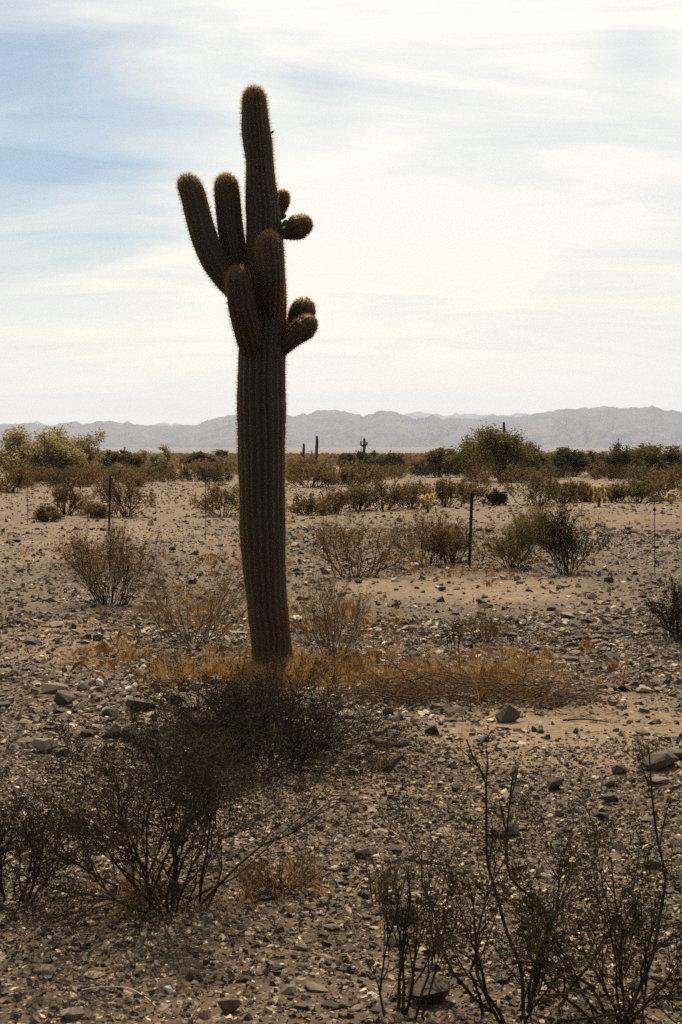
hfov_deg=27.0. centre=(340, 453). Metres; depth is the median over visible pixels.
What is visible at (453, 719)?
stone
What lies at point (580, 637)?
stone
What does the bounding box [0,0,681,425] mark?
sky
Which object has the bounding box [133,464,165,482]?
desert shrub
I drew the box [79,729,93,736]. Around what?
rock
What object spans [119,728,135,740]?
rock
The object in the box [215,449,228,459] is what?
palo verde tree
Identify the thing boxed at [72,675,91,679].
stone
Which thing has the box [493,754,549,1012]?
creosote sprig
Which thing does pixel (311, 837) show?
stone
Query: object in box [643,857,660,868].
rock
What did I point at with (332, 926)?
stone
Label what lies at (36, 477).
desert shrub
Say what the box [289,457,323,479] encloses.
desert shrub
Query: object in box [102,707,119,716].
rock
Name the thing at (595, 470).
desert shrub
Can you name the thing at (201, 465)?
desert shrub
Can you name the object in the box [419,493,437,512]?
cholla cactus
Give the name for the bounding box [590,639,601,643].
stone
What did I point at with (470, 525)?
wire fence
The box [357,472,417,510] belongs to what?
desert shrub
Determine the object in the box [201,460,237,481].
desert shrub
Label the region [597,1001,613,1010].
stone
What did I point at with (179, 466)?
desert shrub
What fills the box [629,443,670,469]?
palo verde tree
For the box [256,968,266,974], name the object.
stone
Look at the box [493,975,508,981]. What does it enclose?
stone
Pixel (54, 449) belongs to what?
palo verde tree
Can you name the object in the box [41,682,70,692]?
rock
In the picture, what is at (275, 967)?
stone
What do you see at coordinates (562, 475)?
desert shrub
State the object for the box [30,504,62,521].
desert shrub
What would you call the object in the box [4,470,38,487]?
desert shrub
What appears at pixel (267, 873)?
desert shrub
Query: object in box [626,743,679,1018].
creosote sprig
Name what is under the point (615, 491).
desert shrub
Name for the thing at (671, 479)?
desert shrub
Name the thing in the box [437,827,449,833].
stone
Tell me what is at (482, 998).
stone
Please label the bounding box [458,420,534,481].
palo verde tree
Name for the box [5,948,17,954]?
stone
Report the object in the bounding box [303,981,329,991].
stone
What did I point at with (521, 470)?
desert shrub
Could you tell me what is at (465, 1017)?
stone
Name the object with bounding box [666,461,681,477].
desert shrub
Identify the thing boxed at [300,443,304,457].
saguaro cactus
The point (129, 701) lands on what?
rock
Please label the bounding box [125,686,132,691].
rock
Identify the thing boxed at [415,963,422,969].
stone
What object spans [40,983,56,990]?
stone
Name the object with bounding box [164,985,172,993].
rock
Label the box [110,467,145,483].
desert shrub
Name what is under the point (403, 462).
desert shrub
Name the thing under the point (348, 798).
stone
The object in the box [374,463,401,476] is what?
desert shrub
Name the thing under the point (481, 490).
desert shrub
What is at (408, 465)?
desert shrub
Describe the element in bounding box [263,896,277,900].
stone
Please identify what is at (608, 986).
stone
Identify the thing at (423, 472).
desert shrub
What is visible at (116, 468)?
desert shrub
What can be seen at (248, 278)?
saguaro cactus
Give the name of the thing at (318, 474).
desert shrub
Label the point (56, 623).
stone
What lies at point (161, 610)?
desert shrub
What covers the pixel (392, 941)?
rock
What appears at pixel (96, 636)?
rock
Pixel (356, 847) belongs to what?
stone
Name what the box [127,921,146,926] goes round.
stone
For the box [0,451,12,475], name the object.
palo verde tree
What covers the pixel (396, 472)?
desert shrub
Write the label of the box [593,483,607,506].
cholla cactus
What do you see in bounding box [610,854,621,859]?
stone
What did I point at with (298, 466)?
desert shrub
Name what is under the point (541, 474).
desert shrub
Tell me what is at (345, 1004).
stone
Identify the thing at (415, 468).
desert shrub
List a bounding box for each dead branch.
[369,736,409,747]
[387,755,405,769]
[562,718,608,721]
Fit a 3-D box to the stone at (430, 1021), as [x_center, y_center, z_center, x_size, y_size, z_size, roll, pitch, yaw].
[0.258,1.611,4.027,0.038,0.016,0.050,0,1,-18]
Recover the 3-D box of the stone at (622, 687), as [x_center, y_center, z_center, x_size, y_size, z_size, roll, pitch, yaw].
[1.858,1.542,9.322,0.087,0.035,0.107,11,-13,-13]
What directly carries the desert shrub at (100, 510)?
on the ground at (450, 595)
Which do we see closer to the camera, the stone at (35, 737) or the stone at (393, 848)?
the stone at (393, 848)
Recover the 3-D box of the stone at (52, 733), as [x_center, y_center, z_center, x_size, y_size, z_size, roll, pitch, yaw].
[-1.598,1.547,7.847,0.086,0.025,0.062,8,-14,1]
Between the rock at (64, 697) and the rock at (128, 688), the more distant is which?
the rock at (128, 688)
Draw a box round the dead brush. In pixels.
[326,633,626,714]
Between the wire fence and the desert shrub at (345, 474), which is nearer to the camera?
the wire fence
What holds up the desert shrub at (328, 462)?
on the ground at (450, 595)
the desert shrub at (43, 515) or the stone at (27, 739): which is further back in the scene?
the desert shrub at (43, 515)
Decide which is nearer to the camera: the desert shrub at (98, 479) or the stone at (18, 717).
the stone at (18, 717)
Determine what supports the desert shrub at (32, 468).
on the ground at (450, 595)
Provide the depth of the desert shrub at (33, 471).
75.56 m
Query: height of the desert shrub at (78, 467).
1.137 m
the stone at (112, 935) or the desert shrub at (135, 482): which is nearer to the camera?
the stone at (112, 935)
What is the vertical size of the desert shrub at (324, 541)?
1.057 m
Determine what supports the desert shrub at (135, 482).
on the ground at (450, 595)
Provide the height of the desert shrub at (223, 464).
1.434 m
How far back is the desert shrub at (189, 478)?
79.58 m
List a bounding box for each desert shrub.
[0,458,34,493]
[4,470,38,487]
[11,462,45,474]
[12,463,48,482]
[25,472,44,483]
[26,463,54,480]
[27,475,94,514]
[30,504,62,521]
[32,644,446,797]
[33,467,83,486]
[35,464,74,483]
[42,513,183,606]
[46,470,80,486]
[59,462,102,470]
[62,466,93,485]
[66,461,112,477]
[69,463,104,483]
[71,463,108,486]
[75,475,100,485]
[78,497,122,517]
[80,527,247,646]
[90,472,161,517]
[103,473,118,485]
[105,463,137,477]
[107,461,134,473]
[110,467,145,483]
[112,470,128,479]
[117,472,147,486]
[117,473,147,486]
[126,461,176,481]
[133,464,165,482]
[150,468,182,482]
[151,465,185,480]
[173,465,215,481]
[175,460,195,470]
[186,479,239,517]
[188,459,222,476]
[198,464,233,484]
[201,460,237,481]
[202,457,233,470]
[203,464,216,474]
[228,838,331,892]
[285,458,339,487]
[285,459,314,479]
[285,460,323,479]
[285,493,329,515]
[287,565,399,662]
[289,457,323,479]
[295,457,337,477]
[296,503,427,577]
[301,459,331,469]
[313,483,350,514]
[333,463,375,486]
[334,460,368,483]
[340,480,379,510]
[347,458,386,484]
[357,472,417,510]
[359,853,417,905]
[364,751,393,772]
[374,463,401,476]
[374,464,404,479]
[379,457,407,471]
[379,460,412,472]
[384,498,463,567]
[387,478,438,507]
[391,467,416,478]
[406,462,424,474]
[407,459,426,468]
[407,459,443,477]
[420,511,494,563]
[421,476,474,506]
[438,606,514,642]
[441,617,463,650]
[450,467,468,476]
[453,477,491,498]
[460,458,504,483]
[462,469,489,480]
[465,510,552,569]
[477,487,508,505]
[482,459,532,481]
[497,466,579,505]
[499,498,566,544]
[500,465,535,482]
[506,464,533,480]
[511,496,614,574]
[517,464,549,479]
[529,467,551,479]
[538,461,567,476]
[543,463,583,478]
[545,471,590,502]
[565,480,601,501]
[579,460,625,478]
[589,462,634,480]
[590,458,625,477]
[602,481,630,502]
[609,474,666,502]
[614,461,639,478]
[620,728,671,760]
[623,461,662,482]
[638,466,681,500]
[640,465,664,476]
[651,468,680,483]
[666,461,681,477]
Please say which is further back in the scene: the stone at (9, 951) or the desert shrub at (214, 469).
the desert shrub at (214, 469)
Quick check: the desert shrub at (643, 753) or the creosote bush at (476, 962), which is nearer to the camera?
the creosote bush at (476, 962)
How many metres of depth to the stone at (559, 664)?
10.43 m
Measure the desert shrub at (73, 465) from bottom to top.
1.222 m
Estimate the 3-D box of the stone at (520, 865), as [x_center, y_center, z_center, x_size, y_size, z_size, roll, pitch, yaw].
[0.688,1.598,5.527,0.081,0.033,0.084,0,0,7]
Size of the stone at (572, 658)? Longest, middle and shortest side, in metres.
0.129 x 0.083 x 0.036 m
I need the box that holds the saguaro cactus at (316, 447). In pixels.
[315,436,318,459]
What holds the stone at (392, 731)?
on the ground at (450, 595)
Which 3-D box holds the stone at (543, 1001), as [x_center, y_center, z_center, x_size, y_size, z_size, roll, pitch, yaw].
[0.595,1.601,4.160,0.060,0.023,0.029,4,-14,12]
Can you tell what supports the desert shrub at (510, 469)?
on the ground at (450, 595)
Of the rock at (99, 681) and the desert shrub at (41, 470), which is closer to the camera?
the rock at (99, 681)
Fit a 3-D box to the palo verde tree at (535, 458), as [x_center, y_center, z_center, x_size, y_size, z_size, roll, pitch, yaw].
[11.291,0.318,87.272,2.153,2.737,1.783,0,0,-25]
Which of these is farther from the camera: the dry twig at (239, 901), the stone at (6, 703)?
the stone at (6, 703)
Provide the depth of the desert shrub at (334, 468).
88.73 m
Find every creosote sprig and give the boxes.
[451,725,524,1016]
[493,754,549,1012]
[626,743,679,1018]
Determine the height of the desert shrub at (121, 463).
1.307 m
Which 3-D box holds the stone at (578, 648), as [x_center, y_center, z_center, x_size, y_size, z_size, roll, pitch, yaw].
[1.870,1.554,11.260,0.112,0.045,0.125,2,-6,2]
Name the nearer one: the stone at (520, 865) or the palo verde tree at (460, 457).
the stone at (520, 865)
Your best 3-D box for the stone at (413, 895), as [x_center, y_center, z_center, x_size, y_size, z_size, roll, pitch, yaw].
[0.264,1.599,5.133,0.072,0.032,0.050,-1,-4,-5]
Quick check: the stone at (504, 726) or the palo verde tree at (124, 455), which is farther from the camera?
the palo verde tree at (124, 455)
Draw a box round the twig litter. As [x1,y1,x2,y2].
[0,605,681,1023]
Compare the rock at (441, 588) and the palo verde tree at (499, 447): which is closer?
the rock at (441, 588)
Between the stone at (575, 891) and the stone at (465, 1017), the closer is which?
the stone at (465, 1017)
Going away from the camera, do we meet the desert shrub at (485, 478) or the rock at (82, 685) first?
the rock at (82, 685)
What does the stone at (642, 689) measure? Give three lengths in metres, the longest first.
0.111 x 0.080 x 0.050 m
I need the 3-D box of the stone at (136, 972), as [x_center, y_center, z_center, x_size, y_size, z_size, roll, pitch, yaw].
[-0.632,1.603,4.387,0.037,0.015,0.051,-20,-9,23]
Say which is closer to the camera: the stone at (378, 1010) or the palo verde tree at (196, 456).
the stone at (378, 1010)
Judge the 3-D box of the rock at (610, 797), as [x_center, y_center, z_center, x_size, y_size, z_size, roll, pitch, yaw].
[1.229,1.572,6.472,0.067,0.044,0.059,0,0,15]
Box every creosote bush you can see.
[0,670,445,962]
[0,763,89,905]
[350,780,681,1023]
[361,848,475,1019]
[490,788,681,1023]
[639,570,681,641]
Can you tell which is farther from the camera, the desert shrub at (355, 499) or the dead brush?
the desert shrub at (355, 499)
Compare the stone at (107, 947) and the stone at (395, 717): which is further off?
the stone at (395, 717)
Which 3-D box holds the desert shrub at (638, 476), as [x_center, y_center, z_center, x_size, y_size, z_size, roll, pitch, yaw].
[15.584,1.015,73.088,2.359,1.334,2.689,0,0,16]
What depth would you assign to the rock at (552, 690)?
8.78 m
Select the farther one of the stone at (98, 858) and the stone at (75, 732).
the stone at (75, 732)
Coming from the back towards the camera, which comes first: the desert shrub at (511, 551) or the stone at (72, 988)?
the desert shrub at (511, 551)
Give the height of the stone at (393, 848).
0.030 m
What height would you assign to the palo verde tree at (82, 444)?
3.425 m
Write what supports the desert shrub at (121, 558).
on the ground at (450, 595)
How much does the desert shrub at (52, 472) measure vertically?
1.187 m
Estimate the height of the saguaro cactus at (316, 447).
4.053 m
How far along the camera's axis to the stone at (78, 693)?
8.80 m
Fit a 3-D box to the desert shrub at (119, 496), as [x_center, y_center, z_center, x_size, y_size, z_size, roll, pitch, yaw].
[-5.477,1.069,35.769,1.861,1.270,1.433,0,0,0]
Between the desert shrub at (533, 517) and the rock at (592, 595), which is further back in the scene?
the desert shrub at (533, 517)
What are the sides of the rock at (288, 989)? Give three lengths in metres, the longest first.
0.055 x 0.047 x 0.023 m
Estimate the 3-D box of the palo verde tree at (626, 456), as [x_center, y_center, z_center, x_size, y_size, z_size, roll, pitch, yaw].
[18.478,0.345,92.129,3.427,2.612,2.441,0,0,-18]
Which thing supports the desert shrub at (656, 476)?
on the ground at (450, 595)
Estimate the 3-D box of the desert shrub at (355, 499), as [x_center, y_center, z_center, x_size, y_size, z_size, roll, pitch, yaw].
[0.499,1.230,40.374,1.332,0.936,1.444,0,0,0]
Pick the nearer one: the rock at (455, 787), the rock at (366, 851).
the rock at (366, 851)
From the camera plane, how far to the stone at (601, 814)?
6.22 m
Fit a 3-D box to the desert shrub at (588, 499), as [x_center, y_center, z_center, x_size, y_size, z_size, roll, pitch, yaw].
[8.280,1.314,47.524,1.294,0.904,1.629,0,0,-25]
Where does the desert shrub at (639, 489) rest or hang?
on the ground at (450, 595)
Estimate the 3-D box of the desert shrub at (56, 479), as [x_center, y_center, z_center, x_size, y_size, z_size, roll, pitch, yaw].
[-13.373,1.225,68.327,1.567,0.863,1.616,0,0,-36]
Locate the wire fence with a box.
[2,476,681,577]
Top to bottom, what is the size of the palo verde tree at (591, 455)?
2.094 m
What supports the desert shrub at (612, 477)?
on the ground at (450, 595)
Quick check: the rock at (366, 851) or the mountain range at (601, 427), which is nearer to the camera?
the rock at (366, 851)
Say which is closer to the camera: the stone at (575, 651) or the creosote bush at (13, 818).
the creosote bush at (13, 818)
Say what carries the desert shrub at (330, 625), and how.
on the ground at (450, 595)
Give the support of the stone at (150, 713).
on the ground at (450, 595)
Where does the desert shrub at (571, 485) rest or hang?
on the ground at (450, 595)
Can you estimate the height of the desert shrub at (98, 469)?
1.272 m
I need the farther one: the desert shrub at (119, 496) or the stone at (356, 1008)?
the desert shrub at (119, 496)
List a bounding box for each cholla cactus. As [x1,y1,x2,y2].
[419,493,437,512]
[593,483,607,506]
[664,489,676,503]
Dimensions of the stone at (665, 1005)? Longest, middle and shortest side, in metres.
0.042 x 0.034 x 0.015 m
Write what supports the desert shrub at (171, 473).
on the ground at (450, 595)
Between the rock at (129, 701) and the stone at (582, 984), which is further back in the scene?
the rock at (129, 701)
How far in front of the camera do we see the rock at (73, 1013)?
3.98 m
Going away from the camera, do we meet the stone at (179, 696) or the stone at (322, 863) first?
the stone at (322, 863)
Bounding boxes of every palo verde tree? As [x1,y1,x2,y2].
[0,423,94,479]
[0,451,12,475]
[60,428,109,469]
[97,450,115,466]
[110,447,147,468]
[137,444,173,467]
[178,451,216,464]
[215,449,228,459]
[336,452,356,469]
[355,448,378,465]
[365,450,405,467]
[420,445,456,476]
[447,434,494,479]
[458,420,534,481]
[509,437,543,471]
[536,450,552,467]
[546,446,596,476]
[586,447,606,470]
[596,439,644,477]
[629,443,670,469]
[656,445,681,469]
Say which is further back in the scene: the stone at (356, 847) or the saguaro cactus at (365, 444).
the saguaro cactus at (365, 444)
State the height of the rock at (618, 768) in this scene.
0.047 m
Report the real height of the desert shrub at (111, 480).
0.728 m
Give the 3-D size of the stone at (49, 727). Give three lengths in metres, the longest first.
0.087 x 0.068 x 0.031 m
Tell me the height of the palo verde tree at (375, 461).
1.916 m
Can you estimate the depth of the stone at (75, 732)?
7.85 m
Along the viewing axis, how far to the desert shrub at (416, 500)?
41.36 m
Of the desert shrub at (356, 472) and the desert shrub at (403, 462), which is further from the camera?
the desert shrub at (403, 462)
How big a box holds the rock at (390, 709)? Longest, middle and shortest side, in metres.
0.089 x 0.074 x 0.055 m
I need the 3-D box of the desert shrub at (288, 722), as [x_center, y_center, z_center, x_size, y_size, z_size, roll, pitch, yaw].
[-0.471,1.310,7.209,2.018,0.671,1.717,0,0,-25]
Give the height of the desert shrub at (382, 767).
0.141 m
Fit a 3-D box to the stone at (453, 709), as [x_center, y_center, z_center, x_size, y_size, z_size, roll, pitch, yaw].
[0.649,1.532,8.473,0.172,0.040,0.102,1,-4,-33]
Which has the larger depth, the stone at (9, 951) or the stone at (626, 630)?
the stone at (626, 630)
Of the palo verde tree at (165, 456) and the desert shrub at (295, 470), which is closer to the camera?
the desert shrub at (295, 470)
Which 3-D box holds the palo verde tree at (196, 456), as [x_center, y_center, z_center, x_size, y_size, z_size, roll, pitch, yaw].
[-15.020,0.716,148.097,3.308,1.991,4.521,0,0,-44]
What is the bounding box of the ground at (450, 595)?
[0,447,681,1023]
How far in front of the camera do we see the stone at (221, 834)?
5.80 m
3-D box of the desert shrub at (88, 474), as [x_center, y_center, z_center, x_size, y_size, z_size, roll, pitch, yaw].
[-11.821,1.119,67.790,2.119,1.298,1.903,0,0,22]
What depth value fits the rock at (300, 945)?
4.63 m
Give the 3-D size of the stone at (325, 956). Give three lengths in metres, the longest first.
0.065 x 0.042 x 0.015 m
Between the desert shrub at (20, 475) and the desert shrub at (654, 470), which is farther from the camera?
the desert shrub at (654, 470)
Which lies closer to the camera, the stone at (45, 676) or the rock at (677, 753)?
the rock at (677, 753)
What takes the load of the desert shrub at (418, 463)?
on the ground at (450, 595)
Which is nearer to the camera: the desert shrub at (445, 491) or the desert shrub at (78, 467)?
the desert shrub at (445, 491)
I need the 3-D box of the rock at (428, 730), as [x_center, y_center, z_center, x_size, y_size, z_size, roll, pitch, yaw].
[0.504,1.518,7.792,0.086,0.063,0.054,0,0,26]
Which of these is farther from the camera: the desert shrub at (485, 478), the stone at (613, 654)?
the desert shrub at (485, 478)
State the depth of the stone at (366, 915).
4.91 m
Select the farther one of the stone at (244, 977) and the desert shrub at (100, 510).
the desert shrub at (100, 510)
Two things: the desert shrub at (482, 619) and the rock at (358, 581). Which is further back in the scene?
the rock at (358, 581)
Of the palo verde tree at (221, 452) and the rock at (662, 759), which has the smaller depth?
the rock at (662, 759)
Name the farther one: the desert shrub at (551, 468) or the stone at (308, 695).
the desert shrub at (551, 468)
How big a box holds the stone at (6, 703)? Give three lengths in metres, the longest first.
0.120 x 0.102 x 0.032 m
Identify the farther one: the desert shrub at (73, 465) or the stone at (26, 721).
the desert shrub at (73, 465)
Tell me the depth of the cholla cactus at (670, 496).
45.23 m
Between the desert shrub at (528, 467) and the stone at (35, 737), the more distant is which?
the desert shrub at (528, 467)
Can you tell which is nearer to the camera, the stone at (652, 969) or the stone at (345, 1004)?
the stone at (345, 1004)
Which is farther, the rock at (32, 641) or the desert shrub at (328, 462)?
the desert shrub at (328, 462)
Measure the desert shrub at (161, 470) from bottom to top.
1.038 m
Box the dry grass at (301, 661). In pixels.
[17,489,665,921]
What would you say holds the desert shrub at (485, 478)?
on the ground at (450, 595)
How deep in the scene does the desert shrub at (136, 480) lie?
67.47 m
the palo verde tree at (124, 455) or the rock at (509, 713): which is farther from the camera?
the palo verde tree at (124, 455)
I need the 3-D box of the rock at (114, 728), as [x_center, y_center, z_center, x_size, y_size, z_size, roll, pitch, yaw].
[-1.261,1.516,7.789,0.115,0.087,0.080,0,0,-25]
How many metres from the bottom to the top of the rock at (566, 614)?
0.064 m
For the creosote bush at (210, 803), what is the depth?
4.91 m
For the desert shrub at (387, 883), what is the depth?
5.07 m
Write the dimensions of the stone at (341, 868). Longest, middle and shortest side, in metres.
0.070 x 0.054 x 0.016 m
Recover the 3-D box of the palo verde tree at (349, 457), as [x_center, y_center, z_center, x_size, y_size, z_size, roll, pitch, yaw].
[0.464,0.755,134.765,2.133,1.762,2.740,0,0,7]
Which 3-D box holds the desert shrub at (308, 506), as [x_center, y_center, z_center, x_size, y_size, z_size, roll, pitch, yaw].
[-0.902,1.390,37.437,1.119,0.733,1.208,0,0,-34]
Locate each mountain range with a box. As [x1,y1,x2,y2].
[0,405,681,447]
[15,412,528,425]
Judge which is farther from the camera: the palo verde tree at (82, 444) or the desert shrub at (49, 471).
the palo verde tree at (82, 444)
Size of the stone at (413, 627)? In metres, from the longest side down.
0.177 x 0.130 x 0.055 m
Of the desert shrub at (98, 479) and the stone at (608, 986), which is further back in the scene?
the desert shrub at (98, 479)
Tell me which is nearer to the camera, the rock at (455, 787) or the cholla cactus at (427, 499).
the rock at (455, 787)
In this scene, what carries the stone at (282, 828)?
on the ground at (450, 595)
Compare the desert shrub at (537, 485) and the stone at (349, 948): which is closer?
the stone at (349, 948)
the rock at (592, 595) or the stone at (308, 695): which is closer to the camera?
the stone at (308, 695)
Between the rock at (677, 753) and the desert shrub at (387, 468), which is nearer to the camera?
the rock at (677, 753)
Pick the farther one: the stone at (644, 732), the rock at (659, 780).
the stone at (644, 732)
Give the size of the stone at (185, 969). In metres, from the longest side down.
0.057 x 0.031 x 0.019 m
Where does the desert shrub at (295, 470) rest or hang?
on the ground at (450, 595)
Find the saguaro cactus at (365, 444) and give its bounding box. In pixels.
[360,438,367,452]
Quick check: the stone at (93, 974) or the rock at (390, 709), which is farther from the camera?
the rock at (390, 709)
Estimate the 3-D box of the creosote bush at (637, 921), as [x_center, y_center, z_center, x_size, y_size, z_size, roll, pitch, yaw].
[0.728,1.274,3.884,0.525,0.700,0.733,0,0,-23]
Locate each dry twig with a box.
[81,986,155,1005]
[227,889,249,909]
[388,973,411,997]
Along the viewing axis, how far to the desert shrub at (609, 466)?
91.64 m
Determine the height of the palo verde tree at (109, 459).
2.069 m
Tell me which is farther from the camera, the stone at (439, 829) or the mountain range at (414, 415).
the mountain range at (414, 415)
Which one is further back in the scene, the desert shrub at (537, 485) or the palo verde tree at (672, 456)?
the palo verde tree at (672, 456)
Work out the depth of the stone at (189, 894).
5.06 m
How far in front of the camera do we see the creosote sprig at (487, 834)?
4.10 m
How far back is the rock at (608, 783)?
6.64 m
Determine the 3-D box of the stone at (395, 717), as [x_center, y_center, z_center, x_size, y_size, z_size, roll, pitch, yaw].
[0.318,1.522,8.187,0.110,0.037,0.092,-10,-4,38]
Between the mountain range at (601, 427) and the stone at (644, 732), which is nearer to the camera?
the stone at (644, 732)
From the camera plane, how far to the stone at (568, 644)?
11.51 m
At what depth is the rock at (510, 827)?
6.00 m
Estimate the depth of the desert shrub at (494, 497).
43.64 m
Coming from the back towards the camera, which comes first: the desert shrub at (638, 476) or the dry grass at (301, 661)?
the desert shrub at (638, 476)
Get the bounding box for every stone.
[0,700,9,706]
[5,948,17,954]
[14,715,32,719]
[16,737,32,742]
[20,719,35,723]
[28,736,42,743]
[31,997,41,1004]
[32,964,56,975]
[33,707,42,712]
[35,675,54,678]
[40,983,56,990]
[43,725,58,729]
[44,731,57,734]
[49,621,63,626]
[68,730,80,735]
[69,985,78,991]
[71,692,87,696]
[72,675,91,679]
[84,971,107,978]
[87,856,105,861]
[101,944,111,952]
[106,932,120,937]
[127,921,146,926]
[132,969,142,974]
[143,711,154,717]
[153,977,172,989]
[171,693,193,701]
[178,967,193,973]
[185,893,197,898]
[220,831,234,838]
[232,631,247,633]
[236,975,251,981]
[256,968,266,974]
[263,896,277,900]
[272,964,283,970]
[278,825,291,834]
[292,1002,310,1008]
[299,691,317,697]
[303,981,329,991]
[305,834,314,844]
[312,766,328,771]
[317,931,328,936]
[317,953,335,960]
[318,861,327,866]
[321,1000,341,1008]
[324,924,340,930]
[333,865,349,871]
[340,796,357,801]
[340,1001,348,1008]
[342,944,355,953]
[351,1004,362,1011]
[354,844,371,849]
[362,913,371,917]
[369,1007,385,1013]
[388,714,403,720]
[388,730,405,735]
[389,844,401,853]
[397,971,410,979]
[401,625,419,630]
[404,892,422,899]
[415,736,425,742]
[415,857,427,862]
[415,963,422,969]
[425,703,445,708]
[425,1017,437,1023]
[436,707,465,712]
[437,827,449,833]
[444,717,457,721]
[454,1014,468,1019]
[472,995,484,1004]
[477,735,489,742]
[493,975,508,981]
[495,725,509,728]
[508,859,526,869]
[535,996,552,1003]
[547,660,565,666]
[563,655,579,660]
[564,642,577,646]
[567,889,579,896]
[568,650,582,653]
[569,620,581,625]
[570,647,583,650]
[571,635,591,640]
[579,618,595,622]
[580,982,595,987]
[589,634,600,638]
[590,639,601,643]
[591,812,608,818]
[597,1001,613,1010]
[602,653,620,656]
[603,683,615,687]
[606,985,613,992]
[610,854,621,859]
[617,685,630,690]
[620,628,633,632]
[626,980,639,986]
[633,730,650,735]
[635,686,652,692]
[636,816,658,821]
[639,966,655,972]
[648,973,662,980]
[659,1002,671,1011]
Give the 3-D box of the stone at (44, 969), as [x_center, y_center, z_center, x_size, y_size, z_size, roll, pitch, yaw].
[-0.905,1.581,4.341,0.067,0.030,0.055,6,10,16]
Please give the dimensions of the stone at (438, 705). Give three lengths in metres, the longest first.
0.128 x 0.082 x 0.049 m
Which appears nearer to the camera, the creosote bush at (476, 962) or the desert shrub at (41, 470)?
the creosote bush at (476, 962)
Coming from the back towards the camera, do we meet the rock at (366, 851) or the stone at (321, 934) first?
the rock at (366, 851)
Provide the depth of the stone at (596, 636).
11.95 m
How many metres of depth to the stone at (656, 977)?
4.29 m
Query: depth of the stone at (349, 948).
4.63 m
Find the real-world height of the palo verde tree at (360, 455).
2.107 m
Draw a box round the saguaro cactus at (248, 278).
[174,82,319,669]
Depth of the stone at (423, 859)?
5.56 m
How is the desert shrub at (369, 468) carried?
on the ground at (450, 595)
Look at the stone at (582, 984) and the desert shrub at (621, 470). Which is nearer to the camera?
the stone at (582, 984)
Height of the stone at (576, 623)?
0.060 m
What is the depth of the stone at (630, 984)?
4.25 m
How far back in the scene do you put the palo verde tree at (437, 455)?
94.28 m
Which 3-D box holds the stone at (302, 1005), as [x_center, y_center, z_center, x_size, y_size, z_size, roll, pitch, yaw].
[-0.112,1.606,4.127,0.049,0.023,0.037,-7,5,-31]
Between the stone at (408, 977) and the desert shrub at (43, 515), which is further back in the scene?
the desert shrub at (43, 515)
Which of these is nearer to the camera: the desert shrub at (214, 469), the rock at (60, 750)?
the rock at (60, 750)
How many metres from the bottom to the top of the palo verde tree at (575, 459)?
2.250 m
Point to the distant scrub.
(320, 457)
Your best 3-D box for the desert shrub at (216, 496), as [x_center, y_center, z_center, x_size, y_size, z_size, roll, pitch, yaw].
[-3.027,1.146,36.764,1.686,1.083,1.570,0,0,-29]
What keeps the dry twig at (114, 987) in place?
on the ground at (450, 595)
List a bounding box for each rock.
[25,639,39,644]
[31,738,58,753]
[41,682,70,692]
[53,690,75,704]
[54,747,70,756]
[60,1006,84,1020]
[77,681,87,690]
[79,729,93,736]
[93,633,102,640]
[96,678,103,684]
[100,722,120,736]
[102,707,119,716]
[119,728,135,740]
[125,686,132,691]
[125,697,150,709]
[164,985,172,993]
[217,1000,239,1013]
[279,984,295,993]
[295,941,307,950]
[354,578,362,582]
[355,847,372,859]
[382,706,396,714]
[385,935,406,946]
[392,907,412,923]
[407,976,449,1003]
[424,724,439,734]
[439,586,445,590]
[452,783,459,790]
[490,822,518,835]
[495,704,519,722]
[546,777,562,789]
[548,688,566,704]
[560,612,574,617]
[587,592,596,598]
[603,793,618,802]
[604,779,613,787]
[611,764,626,773]
[639,749,678,771]
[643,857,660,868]
[649,776,668,783]
[669,749,681,758]
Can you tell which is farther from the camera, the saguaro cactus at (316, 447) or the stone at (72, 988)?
the saguaro cactus at (316, 447)
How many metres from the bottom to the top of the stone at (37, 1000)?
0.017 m
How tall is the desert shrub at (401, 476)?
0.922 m
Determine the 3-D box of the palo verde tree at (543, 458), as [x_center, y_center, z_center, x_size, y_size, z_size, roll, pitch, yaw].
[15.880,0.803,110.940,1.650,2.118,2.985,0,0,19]
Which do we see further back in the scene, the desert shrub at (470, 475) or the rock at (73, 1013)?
the desert shrub at (470, 475)
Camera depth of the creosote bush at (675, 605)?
11.98 m
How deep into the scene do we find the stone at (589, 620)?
13.40 m
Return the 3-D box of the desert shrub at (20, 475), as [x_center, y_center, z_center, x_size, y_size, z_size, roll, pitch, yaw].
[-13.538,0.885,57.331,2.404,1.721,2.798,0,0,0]
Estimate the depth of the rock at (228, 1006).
4.09 m
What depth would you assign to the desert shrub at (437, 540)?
20.41 m
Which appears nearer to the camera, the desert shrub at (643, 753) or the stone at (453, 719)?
the desert shrub at (643, 753)
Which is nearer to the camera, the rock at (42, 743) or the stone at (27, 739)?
the rock at (42, 743)
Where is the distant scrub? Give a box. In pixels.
[0,450,665,470]
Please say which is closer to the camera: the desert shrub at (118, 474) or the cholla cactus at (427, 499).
the cholla cactus at (427, 499)
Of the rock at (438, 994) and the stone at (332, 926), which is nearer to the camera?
the rock at (438, 994)
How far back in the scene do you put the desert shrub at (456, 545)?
21.11 m
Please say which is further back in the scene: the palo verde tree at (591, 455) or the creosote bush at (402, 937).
the palo verde tree at (591, 455)
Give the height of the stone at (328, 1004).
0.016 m

